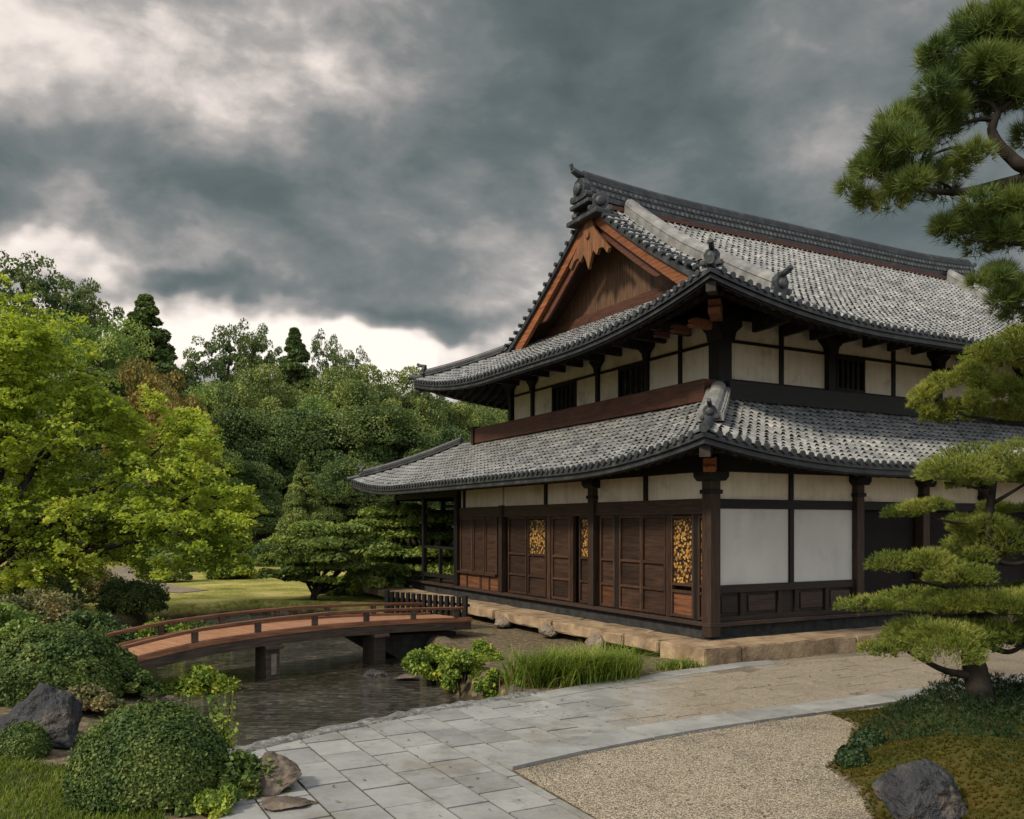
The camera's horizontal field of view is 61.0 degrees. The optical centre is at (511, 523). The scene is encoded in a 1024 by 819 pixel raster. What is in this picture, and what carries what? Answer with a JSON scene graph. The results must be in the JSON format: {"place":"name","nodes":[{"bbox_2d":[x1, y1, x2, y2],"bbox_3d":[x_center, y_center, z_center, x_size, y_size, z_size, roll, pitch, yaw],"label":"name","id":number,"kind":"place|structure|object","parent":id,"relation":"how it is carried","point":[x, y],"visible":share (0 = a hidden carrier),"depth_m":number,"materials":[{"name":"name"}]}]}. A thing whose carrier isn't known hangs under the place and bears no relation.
{"place":"outdoors","nodes":[
{"label":"outdoors","id":0,"kind":"place"},
{"bbox_2d":[0,753,170,818],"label":"lawn grass","id":1,"kind":"structure","parent":0,"point":[43,785],"depth_m":7.46,"materials":[{"name":"plant"}]},
{"bbox_2d":[106,566,206,592],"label":"garden path","id":2,"kind":"structure","parent":0,"point":[121,571],"depth_m":37.19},
{"bbox_2d":[133,614,466,747],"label":"pond water","id":3,"kind":"structure","parent":0,"point":[317,683],"depth_m":14.71,"materials":[{"name":"liquid"}]},
{"bbox_2d":[200,689,241,748],"bbox_3d":[-3.248,2.381,9.701,0.455,1.041,0.488,0,0,-17],"label":"young plant","id":4,"kind":"object","parent":3,"relation":"in","point":[228,732],"visible":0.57,"depth_m":9.74,"materials":[{"name":"green plant"}]},
{"bbox_2d":[0,504,1023,818],"bbox_3d":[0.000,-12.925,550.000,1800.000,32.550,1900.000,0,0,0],"label":"ground","id":5,"kind":"structure","parent":0,"point":[226,596],"depth_m":17.57,"materials":[{"name":"plant"}]},
{"bbox_2d":[0,720,53,760],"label":"clipped shrub","id":6,"kind":"object","parent":5,"relation":"on","point":[26,739],"visible":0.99,"depth_m":8.51,"materials":[{"name":"green plant"}]},
{"bbox_2d":[0,599,57,640],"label":"bush","id":7,"kind":"object","parent":5,"relation":"on","point":[12,619],"visible":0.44,"depth_m":15.30,"materials":[{"name":"green plant"}]},
{"bbox_2d":[0,682,82,748],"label":"boulder","id":8,"kind":"object","parent":5,"relation":"on","point":[56,713],"visible":0.77,"depth_m":9.02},
{"bbox_2d":[0,587,89,628],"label":"bush","id":9,"kind":"object","parent":5,"relation":"on","point":[49,604],"visible":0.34,"depth_m":17.29,"materials":[{"name":"green plant"}]},
{"bbox_2d":[0,444,92,555],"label":"broadleaf tree","id":10,"kind":"object","parent":5,"relation":"on","point":[14,486],"visible":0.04,"depth_m":54.12,"materials":[{"name":"green plant"}]},
{"bbox_2d":[0,572,98,609],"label":"bush","id":11,"kind":"object","parent":5,"relation":"on","point":[62,586],"visible":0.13,"depth_m":23.70,"materials":[{"name":"green plant"}]},
{"bbox_2d":[0,250,109,517],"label":"broadleaf tree","id":12,"kind":"object","parent":5,"relation":"on","point":[17,273],"visible":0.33,"depth_m":82.36,"materials":[{"name":"green plant"}]},
{"bbox_2d":[0,621,128,707],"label":"clipped shrub","id":13,"kind":"object","parent":5,"relation":"on","point":[62,656],"visible":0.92,"depth_m":11.29,"materials":[{"name":"green plant"}]},
{"bbox_2d":[21,270,125,366],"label":"broadleaf tree","id":14,"kind":"object","parent":5,"relation":"on","point":[79,292],"visible":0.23,"depth_m":83.95,"materials":[{"name":"green plant"}]},
{"bbox_2d":[25,449,131,558],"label":"broadleaf tree","id":15,"kind":"object","parent":5,"relation":"on","point":[101,471],"visible":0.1,"depth_m":53.10,"materials":[{"name":"green plant"}]},
{"bbox_2d":[51,567,125,601],"bbox_3d":[-13.167,1.914,26.961,2.907,1.210,2.330,0,0,0],"label":"bush","id":16,"kind":"object","parent":5,"relation":"on","point":[96,586],"visible":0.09,"depth_m":26.75,"materials":[{"name":"green plant"}]},
{"bbox_2d":[40,609,138,644],"bbox_3d":[-8.455,2.088,16.989,1.888,0.860,1.803,0,0,29],"label":"bush","id":17,"kind":"object","parent":5,"relation":"on","point":[99,622],"visible":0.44,"depth_m":16.96,"materials":[{"name":"green plant"}]},
{"bbox_2d":[29,362,151,555],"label":"broadleaf tree","id":18,"kind":"object","parent":5,"relation":"on","point":[115,390],"visible":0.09,"depth_m":60.06,"materials":[{"name":"green plant"}]},
{"bbox_2d":[66,682,125,714],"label":"bush","id":19,"kind":"object","parent":5,"relation":"on","point":[93,697],"visible":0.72,"depth_m":10.55,"materials":[{"name":"green plant"}]},
{"bbox_2d":[41,309,153,449],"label":"broadleaf tree","id":20,"kind":"object","parent":5,"relation":"on","point":[116,337],"visible":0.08,"depth_m":65.06,"materials":[{"name":"green plant"}]},
{"bbox_2d":[106,644,139,668],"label":"clipped shrub","id":21,"kind":"object","parent":5,"relation":"on","point":[131,659],"visible":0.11,"depth_m":12.51,"materials":[{"name":"green plant"}]},
{"bbox_2d":[95,576,170,614],"bbox_3d":[-10.432,1.972,23.913,2.035,1.092,1.814,0,0,0],"label":"bush","id":22,"kind":"object","parent":5,"relation":"on","point":[127,596],"visible":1,"depth_m":23.50,"materials":[{"name":"green plant"}]},
{"bbox_2d":[0,273,268,612],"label":"maple tree","id":23,"kind":"object","parent":5,"relation":"on","point":[143,518],"visible":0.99,"depth_m":21.20,"materials":[{"name":"green plant"}]},
{"bbox_2d":[113,667,163,697],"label":"bush","id":24,"kind":"object","parent":5,"relation":"on","point":[139,682],"visible":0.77,"depth_m":11.90,"materials":[{"name":"green plant"}]},
{"bbox_2d":[82,474,199,539],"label":"broadleaf tree","id":25,"kind":"object","parent":5,"relation":"on","point":[146,486],"visible":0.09,"depth_m":51.61,"materials":[{"name":"green plant"}]},
{"bbox_2d":[59,697,233,818],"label":"clipped shrub","id":26,"kind":"object","parent":5,"relation":"on","point":[130,757],"visible":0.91,"depth_m":7.30,"materials":[{"name":"green plant"}]},
{"bbox_2d":[97,293,204,398],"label":"conifer tree","id":27,"kind":"object","parent":5,"relation":"on","point":[163,357],"visible":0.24,"depth_m":73.22,"materials":[{"name":"green plant"}]},
{"bbox_2d":[100,356,207,540],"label":"broadleaf tree","id":28,"kind":"object","parent":5,"relation":"on","point":[129,373],"visible":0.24,"depth_m":53.17,"materials":[{"name":"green plant"}]},
{"bbox_2d":[134,617,190,638],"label":"bush","id":29,"kind":"object","parent":5,"relation":"on","point":[147,632],"visible":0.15,"depth_m":20.26,"materials":[{"name":"green plant"}]},
{"bbox_2d":[128,790,198,816],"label":"bush","id":30,"kind":"object","parent":5,"relation":"on","point":[185,798],"visible":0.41,"depth_m":7.16,"materials":[{"name":"green plant"}]},
{"bbox_2d":[134,552,192,582],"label":"bush","id":31,"kind":"object","parent":5,"relation":"on","point":[175,578],"visible":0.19,"depth_m":35.55,"materials":[{"name":"green plant"}]},
{"bbox_2d":[130,540,202,571],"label":"bush","id":32,"kind":"object","parent":5,"relation":"on","point":[164,549],"visible":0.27,"depth_m":43.43,"materials":[{"name":"green plant"}]},
{"bbox_2d":[138,385,222,542],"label":"broadleaf tree","id":33,"kind":"object","parent":5,"relation":"on","point":[172,403],"visible":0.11,"depth_m":49.58,"materials":[{"name":"green plant"}]},
{"bbox_2d":[161,663,242,696],"bbox_3d":[-5.237,2.742,14.653,1.250,0.748,1.007,0,0,19],"label":"bush","id":34,"kind":"object","parent":5,"relation":"on","point":[198,681],"visible":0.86,"depth_m":14.48,"materials":[{"name":"green plant"}]},
{"bbox_2d":[150,447,258,539],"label":"broadleaf tree","id":35,"kind":"object","parent":5,"relation":"on","point":[231,481],"visible":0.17,"depth_m":51.19,"materials":[{"name":"green plant"}]},
{"bbox_2d":[190,782,242,818],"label":"bush","id":36,"kind":"object","parent":5,"relation":"on","point":[214,803],"visible":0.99,"depth_m":7.13,"materials":[{"name":"green plant"}]},
{"bbox_2d":[182,377,255,544],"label":"broadleaf tree","id":37,"kind":"object","parent":5,"relation":"on","point":[205,395],"visible":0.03,"depth_m":64.96,"materials":[{"name":"green plant"}]},
{"bbox_2d":[181,323,273,407],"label":"broadleaf tree","id":38,"kind":"object","parent":5,"relation":"on","point":[221,361],"visible":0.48,"depth_m":80.49,"materials":[{"name":"green plant"}]},
{"bbox_2d":[203,552,255,578],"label":"bush","id":39,"kind":"object","parent":5,"relation":"on","point":[245,571],"visible":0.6,"depth_m":37.49,"materials":[{"name":"green plant"}]},
{"bbox_2d":[196,459,286,553],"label":"broadleaf tree","id":40,"kind":"object","parent":5,"relation":"on","point":[253,474],"visible":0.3,"depth_m":52.90,"materials":[{"name":"green plant"}]},
{"bbox_2d":[219,318,282,407],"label":"broadleaf tree","id":41,"kind":"object","parent":5,"relation":"on","point":[269,356],"visible":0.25,"depth_m":83.78,"materials":[{"name":"green plant"}]},
{"bbox_2d":[211,405,294,489],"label":"broadleaf tree","id":42,"kind":"object","parent":5,"relation":"on","point":[239,419],"visible":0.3,"depth_m":56.43,"materials":[{"name":"green plant"}]},
{"bbox_2d":[214,748,293,800],"bbox_3d":[-2.303,2.258,7.708,0.721,0.512,0.626,0,0,0],"label":"bush","id":43,"kind":"object","parent":5,"relation":"on","point":[238,761],"visible":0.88,"depth_m":7.60,"materials":[{"name":"green plant"}]},
{"bbox_2d":[210,363,304,539],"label":"broadleaf tree","id":44,"kind":"object","parent":5,"relation":"on","point":[279,399],"visible":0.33,"depth_m":62.57,"materials":[{"name":"green plant"}]},
{"bbox_2d":[238,497,284,542],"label":"broadleaf tree","id":45,"kind":"object","parent":5,"relation":"on","point":[269,523],"visible":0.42,"depth_m":51.87,"materials":[{"name":"green plant"}]},
{"bbox_2d":[239,751,301,796],"bbox_3d":[-2.197,2.253,7.834,0.535,0.392,0.606,0,0,-26],"label":"boulder","id":46,"kind":"object","parent":5,"relation":"on","point":[287,772],"visible":0.62,"depth_m":7.69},
{"bbox_2d":[242,536,309,566],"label":"bush","id":47,"kind":"object","parent":5,"relation":"on","point":[264,548],"visible":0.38,"depth_m":49.24,"materials":[{"name":"green plant"}]},
{"bbox_2d":[225,405,339,497],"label":"broadleaf tree","id":48,"kind":"object","parent":5,"relation":"on","point":[293,455],"visible":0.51,"depth_m":57.73,"materials":[{"name":"green plant"}]},
{"bbox_2d":[100,602,472,678],"bbox_3d":[-4.240,2.549,17.104,8.044,1.702,1.750,0,0,-44],"label":"footbridge","id":49,"kind":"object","parent":5,"relation":"on","point":[375,636],"visible":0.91,"depth_m":16.66,"materials":[{"name":"brown wood"}]},
{"bbox_2d":[257,327,326,505],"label":"conifer tree","id":50,"kind":"object","parent":5,"relation":"on","point":[295,373],"visible":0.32,"depth_m":77.27,"materials":[{"name":"green plant"}]},
{"bbox_2d":[269,460,341,560],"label":"conifer tree","id":51,"kind":"object","parent":5,"relation":"on","point":[295,497],"visible":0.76,"depth_m":49.49,"materials":[{"name":"green plant"}]},
{"bbox_2d":[278,393,349,516],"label":"broadleaf tree","id":52,"kind":"object","parent":5,"relation":"on","point":[313,406],"visible":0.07,"depth_m":61.52,"materials":[{"name":"green plant"}]},
{"bbox_2d":[252,519,400,599],"bbox_3d":[-6.044,1.230,28.059,4.873,2.831,3.669,0,0,0],"label":"garden tree","id":53,"kind":"object","parent":5,"relation":"on","point":[306,570],"visible":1,"depth_m":27.57,"materials":[{"name":"green plant"}]},
{"bbox_2d":[301,328,352,411],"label":"broadleaf tree","id":54,"kind":"object","parent":5,"relation":"on","point":[332,355],"visible":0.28,"depth_m":83.36,"materials":[{"name":"green plant"}]},
{"bbox_2d":[303,506,363,548],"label":"broadleaf tree","id":55,"kind":"object","parent":5,"relation":"on","point":[332,517],"visible":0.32,"depth_m":53.05,"materials":[{"name":"green plant"}]},
{"bbox_2d":[281,409,397,505],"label":"broadleaf tree","id":56,"kind":"object","parent":5,"relation":"on","point":[333,421],"visible":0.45,"depth_m":59.08,"materials":[{"name":"green plant"}]},
{"bbox_2d":[311,574,379,595],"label":"bush","id":57,"kind":"object","parent":5,"relation":"on","point":[353,589],"visible":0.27,"depth_m":29.69,"materials":[{"name":"green plant"}]},
{"bbox_2d":[301,457,393,554],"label":"broadleaf tree","id":58,"kind":"object","parent":5,"relation":"on","point":[333,485],"visible":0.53,"depth_m":53.21,"materials":[{"name":"green plant"}]},
{"bbox_2d":[290,363,412,451],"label":"broadleaf tree","id":59,"kind":"object","parent":5,"relation":"on","point":[349,392],"visible":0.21,"depth_m":66.42,"materials":[{"name":"green plant"}]},
{"bbox_2d":[332,345,374,412],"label":"broadleaf tree","id":60,"kind":"object","parent":5,"relation":"on","point":[351,358],"visible":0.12,"depth_m":87.72,"materials":[{"name":"green plant"}]},
{"bbox_2d":[323,402,442,463],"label":"broadleaf tree","id":61,"kind":"object","parent":5,"relation":"on","point":[393,432],"visible":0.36,"depth_m":61.36,"materials":[{"name":"green plant"}]},
{"bbox_2d":[227,689,545,753],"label":"pond kerb","id":62,"kind":"structure","parent":5,"relation":"on","point":[270,742],"depth_m":10.38,"materials":[{"name":"stone"}]},
{"bbox_2d":[345,502,453,577],"bbox_3d":[-2.304,0.893,31.606,7.281,3.418,5.916,0,0,0],"label":"garden tree","id":63,"kind":"object","parent":5,"relation":"on","point":[408,522],"visible":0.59,"depth_m":30.05,"materials":[{"name":"green plant"}]},
{"bbox_2d":[348,492,453,542],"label":"broadleaf tree","id":64,"kind":"object","parent":5,"relation":"on","point":[387,499],"visible":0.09,"depth_m":54.42,"materials":[{"name":"green plant"}]},
{"bbox_2d":[370,365,451,543],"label":"broadleaf tree","id":65,"kind":"object","parent":5,"relation":"on","point":[390,390],"visible":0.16,"depth_m":70.31,"materials":[{"name":"green plant"}]},
{"bbox_2d":[384,589,469,616],"bbox_3d":[-2.162,2.175,21.565,3.042,0.950,0.110,0,0,42],"label":"picket fence","id":66,"kind":"object","parent":5,"relation":"on","point":[389,597],"visible":0.47,"depth_m":21.40,"materials":[{"name":"brown wood"}]},
{"bbox_2d":[407,387,451,545],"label":"broadleaf tree","id":67,"kind":"object","parent":5,"relation":"on","point":[441,411],"visible":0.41,"depth_m":69.19,"materials":[{"name":"green plant"}]},
{"bbox_2d":[401,643,460,684],"bbox_3d":[-1.327,2.490,15.323,1.130,0.731,1.078,0,0,37],"label":"bush","id":68,"kind":"object","parent":5,"relation":"on","point":[427,661],"visible":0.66,"depth_m":15.14,"materials":[{"name":"green plant"}]},
{"bbox_2d":[391,424,470,543],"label":"broadleaf tree","id":69,"kind":"object","parent":5,"relation":"on","point":[449,433],"visible":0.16,"depth_m":64.89,"materials":[{"name":"green plant"}]},
{"bbox_2d":[423,396,469,435],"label":"broadleaf tree","id":70,"kind":"object","parent":5,"relation":"on","point":[445,403],"visible":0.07,"depth_m":74.82,"materials":[{"name":"green plant"}]},
{"bbox_2d":[439,649,485,696],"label":"bush","id":71,"kind":"object","parent":5,"relation":"on","point":[455,666],"visible":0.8,"depth_m":14.19,"materials":[{"name":"green plant"}]},
{"bbox_2d":[445,401,507,440],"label":"broadleaf tree","id":72,"kind":"object","parent":5,"relation":"on","point":[472,421],"visible":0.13,"depth_m":73.25,"materials":[{"name":"green plant"}]},
{"bbox_2d":[470,638,503,661],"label":"bush","id":73,"kind":"object","parent":5,"relation":"on","point":[481,646],"visible":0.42,"depth_m":15.84,"materials":[{"name":"green plant"}]},
{"bbox_2d":[472,667,507,698],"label":"bush","id":74,"kind":"object","parent":5,"relation":"on","point":[487,684],"visible":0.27,"depth_m":13.17,"materials":[{"name":"green plant"}]},
{"bbox_2d":[468,637,691,692],"bbox_3d":[0.885,2.104,13.348,3.521,0.692,2.622,0,0,-36],"label":"grass clump","id":75,"kind":"object","parent":5,"relation":"on","point":[554,668],"visible":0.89,"depth_m":13.02,"materials":[{"name":"plant"}]},
{"bbox_2d":[648,655,713,670],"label":"grass tuft","id":76,"kind":"object","parent":5,"relation":"on","point":[674,665],"visible":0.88,"depth_m":14.35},
{"bbox_2d":[360,585,1018,665],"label":"stone platform","id":77,"kind":"structure","parent":5,"relation":"on","point":[727,650],"depth_m":16.46,"materials":[{"name":"stone"}]},
{"bbox_2d":[347,163,1023,638],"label":"temple hall","id":78,"kind":"structure","parent":77,"relation":"on","point":[711,427],"depth_m":20.00,"materials":[{"name":"tile"}]},
{"bbox_2d":[508,517,526,594],"bbox_3d":[0.165,0.820,22.749,0.092,2.000,0.996,0,0,-29],"label":"door","id":79,"kind":"structure","parent":78,"relation":"in","point":[517,526],"depth_m":22.79,"materials":[{"name":"brown wood"}]},
{"bbox_2d":[527,517,546,597],"bbox_3d":[0.651,0.820,21.852,0.092,2.000,0.919,0,0,-29],"label":"door","id":80,"kind":"structure","parent":78,"relation":"in","point":[536,529],"depth_m":21.87,"materials":[{"name":"brown wood"}]},
{"bbox_2d":[551,516,569,600],"bbox_3d":[1.197,0.820,20.845,0.092,2.000,0.837,0,0,-29],"label":"door","id":81,"kind":"structure","parent":78,"relation":"in","point":[560,526],"depth_m":20.91,"materials":[{"name":"brown wood"}]},
{"bbox_2d":[552,381,576,411],"bbox_3d":[1.509,-3.610,24.866,0.105,0.780,1.294,0,0,-29],"label":"window","id":82,"kind":"structure","parent":78,"relation":"in","point":[564,396],"depth_m":24.91,"materials":[{"name":"brown wood"}]},
{"bbox_2d":[579,516,587,603],"bbox_3d":[1.695,0.820,19.933,0.092,2.000,0.449,0,0,-29],"label":"door","id":83,"kind":"structure","parent":78,"relation":"in","point":[583,524],"depth_m":20.02,"materials":[{"name":"brown wood"}]},
{"bbox_2d":[600,516,614,607],"bbox_3d":[2.128,0.820,19.135,0.092,2.000,0.567,0,0,-29],"label":"door","id":84,"kind":"structure","parent":78,"relation":"in","point":[607,523],"depth_m":19.17,"materials":[{"name":"brown wood"}]},
{"bbox_2d":[619,515,640,610],"bbox_3d":[2.531,0.820,18.394,0.092,2.000,0.793,0,0,-29],"label":"door","id":85,"kind":"structure","parent":78,"relation":"in","point":[629,526],"depth_m":18.44,"materials":[{"name":"brown wood"}]},
{"bbox_2d":[618,363,643,396],"bbox_3d":[3.090,-3.610,21.960,0.105,0.780,1.278,0,0,-29],"label":"window","id":86,"kind":"structure","parent":78,"relation":"in","point":[631,378],"depth_m":22.05,"materials":[{"name":"brown wood"}]},
{"bbox_2d":[641,515,665,614],"bbox_3d":[2.908,0.820,17.700,0.092,2.000,0.787,0,0,-29],"label":"door","id":87,"kind":"structure","parent":78,"relation":"in","point":[653,527],"depth_m":17.74,"materials":[{"name":"brown wood"}]},
{"bbox_2d":[670,514,693,618],"bbox_3d":[3.337,0.820,16.908,0.092,2.000,0.689,0,0,-29],"label":"door","id":88,"kind":"structure","parent":78,"relation":"in","point":[681,527],"depth_m":16.96,"materials":[{"name":"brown wood"}]},
{"bbox_2d":[698,514,701,619],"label":"door","id":89,"kind":"structure","parent":78,"relation":"in","point":[699,515],"depth_m":16.44,"materials":[{"name":"brown wood"}]},
{"bbox_2d":[836,356,864,392],"bbox_3d":[8.216,-3.625,21.151,1.011,0.810,0.105,0,0,-29],"label":"window","id":90,"kind":"structure","parent":78,"relation":"in","point":[850,372],"depth_m":21.15,"materials":[{"name":"brown wood"}]},
{"bbox_2d":[834,742,870,768],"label":"tuft","id":91,"kind":"object","parent":5,"relation":"on","point":[851,755],"visible":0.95,"depth_m":8.40,"materials":[{"name":"green plant"}]},
{"bbox_2d":[852,726,886,748],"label":"tuft","id":92,"kind":"object","parent":5,"relation":"on","point":[869,737],"visible":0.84,"depth_m":9.05,"materials":[{"name":"green plant"}]},
{"bbox_2d":[872,758,968,818],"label":"boulder","id":93,"kind":"object","parent":5,"relation":"on","point":[923,788],"visible":0.98,"depth_m":6.63,"materials":[{"name":"stone"}]},
{"bbox_2d":[829,0,1023,328],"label":"pine tree","id":94,"kind":"object","parent":5,"relation":"on","point":[989,54],"visible":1,"depth_m":9.11,"materials":[{"name":"green plant"}]},
{"bbox_2d":[832,434,1023,710],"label":"pruned pine","id":95,"kind":"object","parent":5,"relation":"on","point":[977,635],"visible":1,"depth_m":9.64,"materials":[{"name":"green plant"}]},
{"bbox_2d":[904,321,1023,425],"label":"pine tree","id":96,"kind":"object","parent":5,"relation":"on","point":[998,349],"visible":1,"depth_m":11.12,"materials":[{"name":"green plant"}]},
{"bbox_2d":[0,0,1023,405],"label":"sky","id":97,"kind":"structure","parent":0,"point":[393,179],"materials":[{"name":"grey"}]},
{"bbox_2d":[219,654,962,818],"bbox_3d":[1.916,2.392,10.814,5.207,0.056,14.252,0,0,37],"label":"stone path","id":98,"kind":"structure","parent":0,"point":[510,724],"depth_m":9.65,"materials":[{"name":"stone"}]},
{"bbox_2d":[260,795,318,809],"bbox_3d":[-1.901,2.351,7.340,0.512,0.083,0.412,0,0,0],"label":"flat stone","id":99,"kind":"object","parent":98,"relation":"on","point":[276,802],"visible":1,"depth_m":7.27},
{"bbox_2d":[298,663,933,818],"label":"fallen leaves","id":100,"kind":"object","parent":98,"relation":"on","point":[662,757],"visible":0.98,"depth_m":8.48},
{"bbox_2d":[530,660,783,697],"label":"bank paving","id":101,"kind":"structure","parent":0,"point":[597,686],"depth_m":13.32,"materials":[{"name":"stone"}]},
{"bbox_2d":[514,696,955,818],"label":"gravel court","id":102,"kind":"object","parent":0,"point":[837,729],"visible":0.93,"depth_m":8.22,"materials":[{"name":"gravel"}]},
{"bbox_2d":[542,717,872,818],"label":"pebbles","id":103,"kind":"object","parent":102,"relation":"on","point":[722,775],"visible":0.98,"depth_m":8.21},
{"bbox_2d":[825,706,1023,818],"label":"moss","id":104,"kind":"object","parent":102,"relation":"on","point":[985,757],"visible":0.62,"depth_m":7.80,"materials":[{"name":"plant"}]},
{"bbox_2d":[864,667,1023,742],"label":"juniper cover","id":105,"kind":"object","parent":104,"relation":"on","point":[941,694],"visible":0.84,"depth_m":9.31,"materials":[{"name":"plant"}]},
{"bbox_2d":[482,674,1023,769],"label":"border paving","id":106,"kind":"structure","parent":0,"point":[527,756],"depth_m":10.08,"materials":[{"name":"stone"}]},
{"bbox_2d":[627,639,1023,709],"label":"sand court","id":107,"kind":"object","parent":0,"point":[1008,664],"visible":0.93,"depth_m":14.78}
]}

